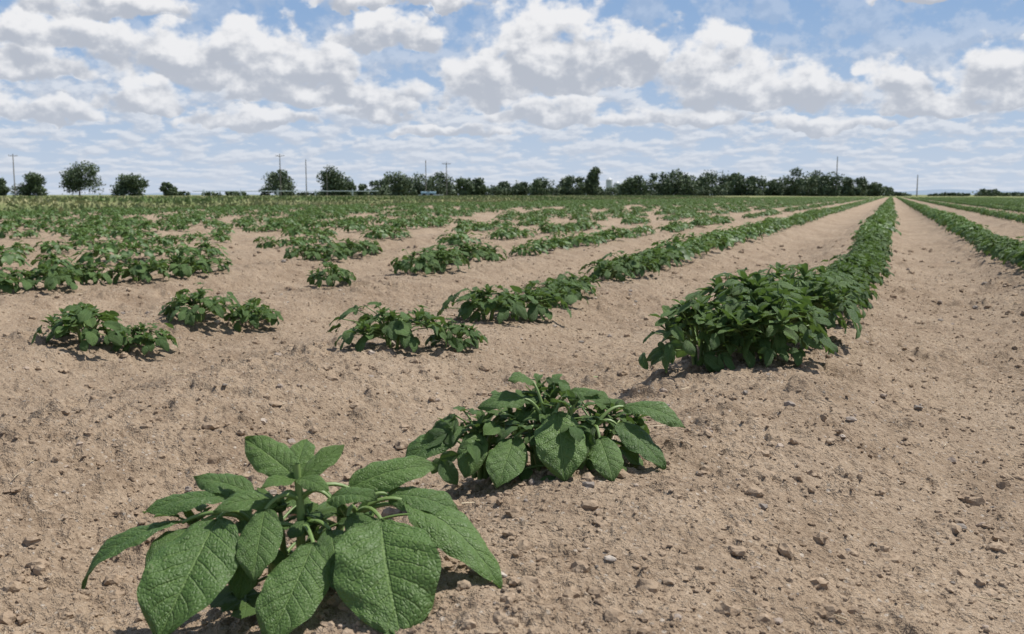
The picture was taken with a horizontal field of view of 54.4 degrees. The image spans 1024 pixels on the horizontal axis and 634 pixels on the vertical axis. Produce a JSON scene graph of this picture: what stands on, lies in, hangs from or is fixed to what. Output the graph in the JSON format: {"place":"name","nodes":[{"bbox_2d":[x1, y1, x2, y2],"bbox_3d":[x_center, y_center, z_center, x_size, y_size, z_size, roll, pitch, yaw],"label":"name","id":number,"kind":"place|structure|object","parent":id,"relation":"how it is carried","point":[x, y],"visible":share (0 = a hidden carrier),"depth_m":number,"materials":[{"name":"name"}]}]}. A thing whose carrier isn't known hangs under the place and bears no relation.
{"place":"outdoors","nodes":[
{"label":"outdoors","id":0,"kind":"place"},
{"bbox_2d":[0,195,1023,633],"bbox_3d":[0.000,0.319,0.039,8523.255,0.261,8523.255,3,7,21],"label":"ground","id":1,"kind":"structure","parent":0,"point":[918,231],"depth_m":1.71,"materials":[{"name":"soil"}]},
{"bbox_2d":[0,177,9,195],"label":"deciduous tree","id":2,"kind":"object","parent":1,"relation":"on","point":[4,190],"visible":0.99,"depth_m":253.53,"materials":[{"name":"green plant"}]},
{"bbox_2d":[8,154,15,195],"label":"utility pole","id":3,"kind":"object","parent":1,"relation":"on","point":[14,176],"visible":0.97,"depth_m":237.67,"materials":[{"name":"grey wood"}]},
{"bbox_2d":[0,267,36,293],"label":"potato plant","id":4,"kind":"object","parent":1,"relation":"on","point":[7,285],"visible":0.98,"depth_m":3.61,"materials":[{"name":"green plant"}]},
{"bbox_2d":[10,171,49,195],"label":"deciduous tree","id":5,"kind":"object","parent":1,"relation":"on","point":[33,186],"visible":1,"depth_m":245.16,"materials":[{"name":"green plant"}]},
{"bbox_2d":[14,258,82,290],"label":"potato plant","id":6,"kind":"object","parent":1,"relation":"on","point":[53,276],"visible":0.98,"depth_m":3.72,"materials":[{"name":"green plant"}]},
{"bbox_2d":[31,302,130,351],"bbox_3d":[-1.092,0.021,2.560,0.217,0.125,0.292,-1,7,-8],"label":"potato plant","id":7,"kind":"object","parent":1,"relation":"on","point":[78,317],"visible":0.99,"depth_m":2.48,"materials":[{"name":"green plant"}]},
{"bbox_2d":[59,160,105,195],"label":"deciduous tree","id":8,"kind":"object","parent":1,"relation":"on","point":[74,180],"visible":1,"depth_m":254.12,"materials":[{"name":"green plant"}]},
{"bbox_2d":[60,258,112,284],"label":"potato plant","id":9,"kind":"object","parent":1,"relation":"on","point":[89,272],"visible":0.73,"depth_m":3.99,"materials":[{"name":"green plant"}]},
{"bbox_2d":[109,173,149,195],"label":"deciduous tree","id":10,"kind":"object","parent":1,"relation":"on","point":[129,185],"visible":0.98,"depth_m":241.62,"materials":[{"name":"green plant"}]},
{"bbox_2d":[97,255,169,283],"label":"potato plant","id":11,"kind":"object","parent":1,"relation":"on","point":[135,269],"visible":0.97,"depth_m":4.14,"materials":[{"name":"green plant"}]},
{"bbox_2d":[94,322,177,354],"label":"potato plant","id":12,"kind":"object","parent":1,"relation":"on","point":[148,339],"visible":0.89,"depth_m":2.57,"materials":[{"name":"green plant"}]},
{"bbox_2d":[158,182,177,195],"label":"deciduous tree","id":13,"kind":"object","parent":1,"relation":"on","point":[167,188],"visible":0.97,"depth_m":250.91,"materials":[{"name":"green plant"}]},
{"bbox_2d":[144,250,208,277],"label":"potato plant","id":14,"kind":"object","parent":1,"relation":"on","point":[177,268],"visible":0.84,"depth_m":4.34,"materials":[{"name":"green plant"}]},
{"bbox_2d":[159,282,245,325],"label":"potato plant","id":15,"kind":"object","parent":1,"relation":"on","point":[192,315],"visible":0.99,"depth_m":2.91,"materials":[{"name":"green plant"}]},
{"bbox_2d":[183,251,232,271],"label":"potato plant","id":16,"kind":"object","parent":1,"relation":"on","point":[209,261],"visible":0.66,"depth_m":4.57,"materials":[{"name":"green plant"}]},
{"bbox_2d":[224,297,283,331],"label":"potato plant","id":17,"kind":"object","parent":1,"relation":"on","point":[253,315],"visible":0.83,"depth_m":3.01,"materials":[{"name":"green plant"}]},
{"bbox_2d":[258,169,297,195],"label":"deciduous tree","id":18,"kind":"object","parent":1,"relation":"on","point":[273,178],"visible":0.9,"depth_m":250.31,"materials":[{"name":"green plant"}]},
{"bbox_2d":[275,154,280,195],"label":"utility pole","id":19,"kind":"object","parent":1,"relation":"on","point":[280,174],"visible":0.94,"depth_m":237.59,"materials":[{"name":"brown wood"}]},
{"bbox_2d":[192,189,378,195],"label":"irrigation wheel line","id":20,"kind":"object","parent":1,"relation":"on","point":[282,191],"visible":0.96,"depth_m":203.38,"materials":[{"name":"metal"}]},
{"bbox_2d":[81,435,502,633],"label":"potato plant","id":21,"kind":"object","parent":1,"relation":"on","point":[380,573],"visible":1,"depth_m":0.92,"materials":[{"name":"green plant"}]},
{"bbox_2d":[283,242,325,260],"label":"potato plant","id":22,"kind":"object","parent":1,"relation":"on","point":[309,252],"visible":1,"depth_m":5.36,"materials":[{"name":"green plant"}]},
{"bbox_2d":[305,159,306,195],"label":"utility pole","id":23,"kind":"object","parent":1,"relation":"on","point":[306,178],"visible":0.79,"depth_m":237.72,"materials":[{"name":"grey wood"}]},
{"bbox_2d":[313,242,346,260],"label":"potato plant","id":24,"kind":"object","parent":1,"relation":"on","point":[339,253],"visible":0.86,"depth_m":5.51,"materials":[{"name":"green plant"}]},
{"bbox_2d":[306,258,355,287],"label":"potato plant","id":25,"kind":"object","parent":1,"relation":"on","point":[334,275],"visible":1,"depth_m":3.92,"materials":[{"name":"green plant"}]},
{"bbox_2d":[316,165,354,195],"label":"deciduous tree","id":26,"kind":"object","parent":1,"relation":"on","point":[336,181],"visible":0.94,"depth_m":239.81,"materials":[{"name":"green plant"}]},
{"bbox_2d":[329,238,374,255],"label":"potato plant","id":27,"kind":"object","parent":1,"relation":"on","point":[348,246],"visible":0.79,"depth_m":5.78,"materials":[{"name":"green plant"}]},
{"bbox_2d":[352,239,382,253],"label":"potato plant","id":28,"kind":"object","parent":1,"relation":"on","point":[375,247],"visible":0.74,"depth_m":5.98,"materials":[{"name":"green plant"}]},
{"bbox_2d":[0,195,746,212],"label":"grass verge","id":29,"kind":"object","parent":1,"relation":"on","point":[97,200],"depth_m":37.48,"materials":[{"name":"green plant"}]},
{"bbox_2d":[326,301,446,352],"bbox_3d":[-0.297,0.025,2.389,0.280,0.126,0.224,-3,8,-23],"label":"potato plant","id":30,"kind":"object","parent":1,"relation":"on","point":[393,326],"visible":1,"depth_m":2.35,"materials":[{"name":"green plant"}]},
{"bbox_2d":[390,248,440,274],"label":"potato plant","id":31,"kind":"object","parent":1,"relation":"on","point":[405,265],"visible":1,"depth_m":4.57,"materials":[{"name":"green plant"}]},
{"bbox_2d":[425,160,426,191],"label":"utility pole","id":32,"kind":"object","parent":1,"relation":"on","point":[425,177],"visible":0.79,"depth_m":237.64,"materials":[{"name":"grey wood"}]},
{"bbox_2d":[421,191,435,195],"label":"pickup truck","id":33,"kind":"object","parent":1,"relation":"on","point":[428,193],"visible":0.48,"depth_m":163.50,"materials":[{"name":"blue paint"}]},
{"bbox_2d":[410,247,469,271],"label":"potato plant","id":34,"kind":"object","parent":1,"relation":"on","point":[440,257],"visible":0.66,"depth_m":4.73,"materials":[{"name":"green plant"}]},
{"bbox_2d":[420,244,468,265],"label":"potato plant","id":35,"kind":"object","parent":1,"relation":"on","point":[441,247],"visible":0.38,"depth_m":4.97,"materials":[{"name":"green plant"}]},
{"bbox_2d":[446,162,450,194],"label":"utility pole","id":36,"kind":"object","parent":1,"relation":"on","point":[446,178],"visible":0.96,"depth_m":237.62,"materials":[{"name":"grey wood"}]},
{"bbox_2d":[425,318,487,351],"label":"potato plant","id":37,"kind":"object","parent":1,"relation":"on","point":[458,343],"visible":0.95,"depth_m":2.44,"materials":[{"name":"green plant"}]},
{"bbox_2d":[447,240,494,260],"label":"potato plant","id":38,"kind":"object","parent":1,"relation":"on","point":[467,247],"visible":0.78,"depth_m":5.17,"materials":[{"name":"green plant"}]},
{"bbox_2d":[437,284,528,323],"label":"potato plant","id":39,"kind":"object","parent":1,"relation":"on","point":[483,304],"visible":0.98,"depth_m":2.87,"materials":[{"name":"green plant"}]},
{"bbox_2d":[461,242,506,260],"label":"potato plant","id":40,"kind":"object","parent":1,"relation":"on","point":[495,254],"visible":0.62,"depth_m":5.37,"materials":[{"name":"green plant"}]},
{"bbox_2d":[0,233,1023,633],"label":"soil clods","id":41,"kind":"object","parent":1,"relation":"on","point":[576,567],"visible":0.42,"depth_m":1.22,"materials":[{"name":"brown soil"}]},
{"bbox_2d":[0,249,1023,633],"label":"pebbles","id":42,"kind":"object","parent":1,"relation":"on","point":[608,557],"visible":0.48,"depth_m":1.55,"materials":[{"name":"stone"}]},
{"bbox_2d":[0,197,1023,266],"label":"potato crop rows","id":43,"kind":"object","parent":1,"relation":"on","point":[884,217],"visible":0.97,"depth_m":11.16,"materials":[{"name":"green plant"}]},
{"bbox_2d":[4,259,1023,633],"bbox_3d":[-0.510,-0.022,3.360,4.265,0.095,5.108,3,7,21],"label":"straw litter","id":44,"kind":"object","parent":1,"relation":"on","point":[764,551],"visible":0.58,"depth_m":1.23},
{"bbox_2d":[495,286,571,321],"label":"potato plant","id":45,"kind":"object","parent":1,"relation":"on","point":[538,305],"visible":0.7,"depth_m":3.04,"materials":[{"name":"green plant"}]},
{"bbox_2d":[405,372,685,488],"bbox_3d":[0.036,0.145,1.311,0.258,0.144,0.346,10,12,55],"label":"potato plant","id":46,"kind":"object","parent":1,"relation":"on","point":[563,446],"visible":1,"depth_m":1.28,"materials":[{"name":"green plant"}]},
{"bbox_2d":[523,277,589,306],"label":"potato plant","id":47,"kind":"object","parent":1,"relation":"on","point":[566,296],"visible":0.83,"depth_m":3.38,"materials":[{"name":"green plant"}]},
{"bbox_2d":[555,271,600,295],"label":"potato plant","id":48,"kind":"object","parent":1,"relation":"on","point":[584,280],"visible":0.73,"depth_m":3.58,"materials":[{"name":"green plant"}]},
{"bbox_2d":[585,166,601,194],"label":"deciduous tree","id":49,"kind":"object","parent":1,"relation":"on","point":[594,178],"visible":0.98,"depth_m":254.80,"materials":[{"name":"green plant"}]},
{"bbox_2d":[175,184,1023,195],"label":"distant hedgerow","id":50,"kind":"object","parent":1,"relation":"on","point":[887,191],"visible":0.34,"depth_m":261.65,"materials":[{"name":"green plant"}]},
{"bbox_2d":[579,259,634,280],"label":"potato plant","id":51,"kind":"object","parent":1,"relation":"on","point":[606,268],"visible":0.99,"depth_m":4.21,"materials":[{"name":"green plant"}]},
{"bbox_2d":[606,178,612,187],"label":"grain silo","id":52,"kind":"object","parent":1,"relation":"on","point":[609,182],"visible":0.56,"depth_m":395.40,"materials":[{"name":"white metal"}]},
{"bbox_2d":[343,167,882,195],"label":"distant tree line","id":53,"kind":"object","parent":1,"relation":"on","point":[682,184],"visible":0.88,"depth_m":245.09,"materials":[{"name":"green plant"}]},
{"bbox_2d":[595,251,659,276],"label":"potato plant","id":54,"kind":"object","parent":1,"relation":"on","point":[635,265],"visible":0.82,"depth_m":4.42,"materials":[{"name":"green plant"}]},
{"bbox_2d":[617,249,656,271],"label":"potato plant","id":55,"kind":"object","parent":1,"relation":"on","point":[638,255],"visible":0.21,"depth_m":4.67,"materials":[{"name":"green plant"}]},
{"bbox_2d":[640,247,677,269],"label":"potato plant","id":56,"kind":"object","parent":1,"relation":"on","point":[659,256],"visible":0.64,"depth_m":4.88,"materials":[{"name":"green plant"}]},
{"bbox_2d":[639,247,686,265],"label":"potato plant","id":57,"kind":"object","parent":1,"relation":"on","point":[666,251],"visible":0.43,"depth_m":5.15,"materials":[{"name":"green plant"}]},
{"bbox_2d":[638,292,762,372],"bbox_3d":[0.402,0.035,2.076,0.240,0.182,0.277,4,8,32],"label":"potato plant","id":58,"kind":"object","parent":1,"relation":"on","point":[682,323],"visible":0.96,"depth_m":2.04,"materials":[{"name":"green plant"}]},
{"bbox_2d":[685,264,823,353],"bbox_3d":[0.551,-0.017,2.332,0.326,0.214,0.283,-1,7,-7],"label":"potato plant","id":59,"kind":"object","parent":1,"relation":"on","point":[755,281],"visible":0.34,"depth_m":2.29,"materials":[{"name":"green plant"}]},
{"bbox_2d":[700,281,837,366],"bbox_3d":[0.542,0.017,2.113,0.287,0.182,0.267,0,7,-2],"label":"potato plant","id":60,"kind":"object","parent":1,"relation":"on","point":[772,316],"visible":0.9,"depth_m":2.07,"materials":[{"name":"green plant"}]},
{"bbox_2d":[735,262,828,312],"bbox_3d":[0.707,-0.051,2.639,0.262,0.190,0.235,0,7,3],"label":"potato plant","id":61,"kind":"object","parent":1,"relation":"on","point":[779,271],"visible":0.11,"depth_m":2.62,"materials":[{"name":"green plant"}]},
{"bbox_2d":[765,263,863,343],"bbox_3d":[0.704,-0.031,2.415,0.281,0.204,0.253,3,8,23],"label":"potato plant","id":62,"kind":"object","parent":1,"relation":"on","point":[819,293],"visible":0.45,"depth_m":2.37,"materials":[{"name":"green plant"}]},
{"bbox_2d":[795,265,868,322],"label":"potato plant","id":63,"kind":"object","parent":1,"relation":"on","point":[821,269],"visible":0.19,"depth_m":2.71,"materials":[{"name":"green plant"}]},
{"bbox_2d":[817,269,871,310],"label":"potato plant","id":64,"kind":"object","parent":1,"relation":"on","point":[864,300],"visible":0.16,"depth_m":3.13,"materials":[{"name":"green plant"}]},
{"bbox_2d":[819,260,869,285],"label":"potato plant","id":65,"kind":"object","parent":1,"relation":"on","point":[842,263],"visible":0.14,"depth_m":3.55,"materials":[{"name":"green plant"}]},
{"bbox_2d":[827,264,878,300],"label":"potato plant","id":66,"kind":"object","parent":1,"relation":"on","point":[846,269],"visible":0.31,"depth_m":3.34,"materials":[{"name":"green plant"}]},
{"bbox_2d":[831,252,875,272],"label":"potato plant","id":67,"kind":"object","parent":1,"relation":"on","point":[868,259],"visible":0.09,"depth_m":3.92,"materials":[{"name":"green plant"}]},
{"bbox_2d":[829,254,882,285],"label":"potato plant","id":68,"kind":"object","parent":1,"relation":"on","point":[867,265],"visible":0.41,"depth_m":3.75,"materials":[{"name":"green plant"}]},
{"bbox_2d":[834,253,877,265],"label":"potato plant","id":69,"kind":"object","parent":1,"relation":"on","point":[853,257],"visible":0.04,"depth_m":4.15,"materials":[{"name":"green plant"}]},
{"bbox_2d":[846,244,883,256],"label":"potato plant","id":70,"kind":"object","parent":1,"relation":"on","point":[879,247],"visible":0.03,"depth_m":5.06,"materials":[{"name":"green plant"}]},
{"bbox_2d":[845,244,885,266],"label":"potato plant","id":71,"kind":"object","parent":1,"relation":"on","point":[858,251],"visible":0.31,"depth_m":4.87,"materials":[{"name":"green plant"}]},
{"bbox_2d":[848,239,884,255],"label":"potato plant","id":72,"kind":"object","parent":1,"relation":"on","point":[869,242],"visible":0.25,"depth_m":5.29,"materials":[{"name":"green plant"}]},
{"bbox_2d":[849,236,887,254],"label":"potato plant","id":73,"kind":"object","parent":1,"relation":"on","point":[864,240],"visible":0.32,"depth_m":5.68,"materials":[{"name":"green plant"}]},
{"bbox_2d":[851,232,886,250],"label":"potato plant","id":74,"kind":"object","parent":1,"relation":"on","point":[868,234],"visible":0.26,"depth_m":5.86,"materials":[{"name":"green plant"}]},
{"bbox_2d":[851,248,888,266],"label":"potato plant","id":75,"kind":"object","parent":1,"relation":"on","point":[873,253],"visible":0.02,"depth_m":4.69,"materials":[{"name":"green plant"}]},
{"bbox_2d":[856,253,894,281],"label":"potato plant","id":76,"kind":"object","parent":1,"relation":"on","point":[881,270],"visible":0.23,"depth_m":4.27,"materials":[{"name":"green plant"}]},
{"bbox_2d":[861,248,891,276],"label":"potato plant","id":77,"kind":"object","parent":1,"relation":"on","point":[879,256],"visible":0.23,"depth_m":4.47,"materials":[{"name":"green plant"}]},
{"bbox_2d":[865,230,891,250],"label":"potato plant","id":78,"kind":"object","parent":1,"relation":"on","point":[888,240],"visible":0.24,"depth_m":6.26,"materials":[{"name":"green plant"}]},
{"bbox_2d":[867,230,892,241],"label":"potato plant","id":79,"kind":"object","parent":1,"relation":"on","point":[888,236],"visible":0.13,"depth_m":6.93,"materials":[{"name":"green plant"}]},
{"bbox_2d":[872,228,891,239],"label":"potato plant","id":80,"kind":"object","parent":1,"relation":"on","point":[877,229],"visible":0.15,"depth_m":7.16,"materials":[{"name":"green plant"}]},
{"bbox_2d":[872,242,892,261],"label":"potato plant","id":81,"kind":"object","parent":1,"relation":"on","point":[890,253],"visible":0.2,"depth_m":5.42,"materials":[{"name":"green plant"}]},
{"bbox_2d":[874,235,891,251],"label":"potato plant","id":82,"kind":"object","parent":1,"relation":"on","point":[883,238],"visible":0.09,"depth_m":6.08,"materials":[{"name":"green plant"}]},
{"bbox_2d":[956,225,990,235],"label":"potato plant","id":83,"kind":"object","parent":1,"relation":"on","point":[971,230],"visible":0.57,"depth_m":8.13,"materials":[{"name":"green plant"}]},
{"bbox_2d":[961,227,991,238],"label":"potato plant","id":84,"kind":"object","parent":1,"relation":"on","point":[964,235],"visible":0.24,"depth_m":7.91,"materials":[{"name":"green plant"}]},
{"bbox_2d":[965,229,989,240],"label":"potato plant","id":85,"kind":"object","parent":1,"relation":"on","point":[978,231],"visible":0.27,"depth_m":7.72,"materials":[{"name":"green plant"}]},
{"bbox_2d":[970,232,987,240],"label":"potato plant","id":86,"kind":"object","parent":1,"relation":"on","point":[980,234],"visible":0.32,"depth_m":7.29,"materials":[{"name":"green plant"}]},
{"bbox_2d":[969,231,999,244],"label":"potato plant","id":87,"kind":"object","parent":1,"relation":"on","point":[975,235],"visible":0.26,"depth_m":6.93,"materials":[{"name":"green plant"}]},
{"bbox_2d":[970,234,1009,251],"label":"potato plant","id":88,"kind":"object","parent":1,"relation":"on","point":[982,242],"visible":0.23,"depth_m":6.46,"materials":[{"name":"green plant"}]},
{"bbox_2d":[973,233,1006,246],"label":"potato plant","id":89,"kind":"object","parent":1,"relation":"on","point":[977,242],"visible":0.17,"depth_m":6.66,"materials":[{"name":"green plant"}]},
{"bbox_2d":[976,236,1004,251],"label":"potato plant","id":90,"kind":"object","parent":1,"relation":"on","point":[979,249],"visible":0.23,"depth_m":6.27,"materials":[{"name":"green plant"}]},
{"bbox_2d":[981,234,1023,254],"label":"potato plant","id":91,"kind":"object","parent":1,"relation":"on","point":[993,244],"visible":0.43,"depth_m":6.02,"materials":[{"name":"green plant"}]},
{"bbox_2d":[986,240,1023,255],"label":"potato plant","id":92,"kind":"object","parent":1,"relation":"on","point":[1016,243],"visible":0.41,"depth_m":5.55,"materials":[{"name":"green plant"}]},
{"bbox_2d":[989,236,1023,254],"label":"potato plant","id":93,"kind":"object","parent":1,"relation":"on","point":[1012,241],"visible":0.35,"depth_m":5.74,"materials":[{"name":"green plant"}]},
{"bbox_2d":[991,243,1023,261],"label":"potato plant","id":94,"kind":"object","parent":1,"relation":"on","point":[999,255],"visible":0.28,"depth_m":5.32,"materials":[{"name":"green plant"}]},
{"bbox_2d":[1002,247,1023,264],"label":"potato plant","id":95,"kind":"object","parent":1,"relation":"on","point":[1020,258],"visible":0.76,"depth_m":4.88,"materials":[{"name":"green plant"}]},
{"bbox_2d":[1003,245,1023,263],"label":"potato plant","id":96,"kind":"object","parent":1,"relation":"on","point":[1012,260],"visible":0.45,"depth_m":5.05,"materials":[{"name":"green plant"}]},
{"bbox_2d":[1012,247,1023,269],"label":"potato plant","id":97,"kind":"object","parent":1,"relation":"on","point":[1020,263],"visible":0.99,"depth_m":4.75,"materials":[{"name":"green plant"}]},
{"bbox_2d":[0,0,1023,194],"label":"sky","id":98,"kind":"structure","parent":0,"point":[190,95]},
{"bbox_2d":[7,189,1023,194],"bbox_3d":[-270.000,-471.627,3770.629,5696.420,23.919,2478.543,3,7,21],"label":"distant hills","id":99,"kind":"structure","parent":0,"point":[925,192],"depth_m":3677.06,"materials":[{"name":"green plant"}]}
]}

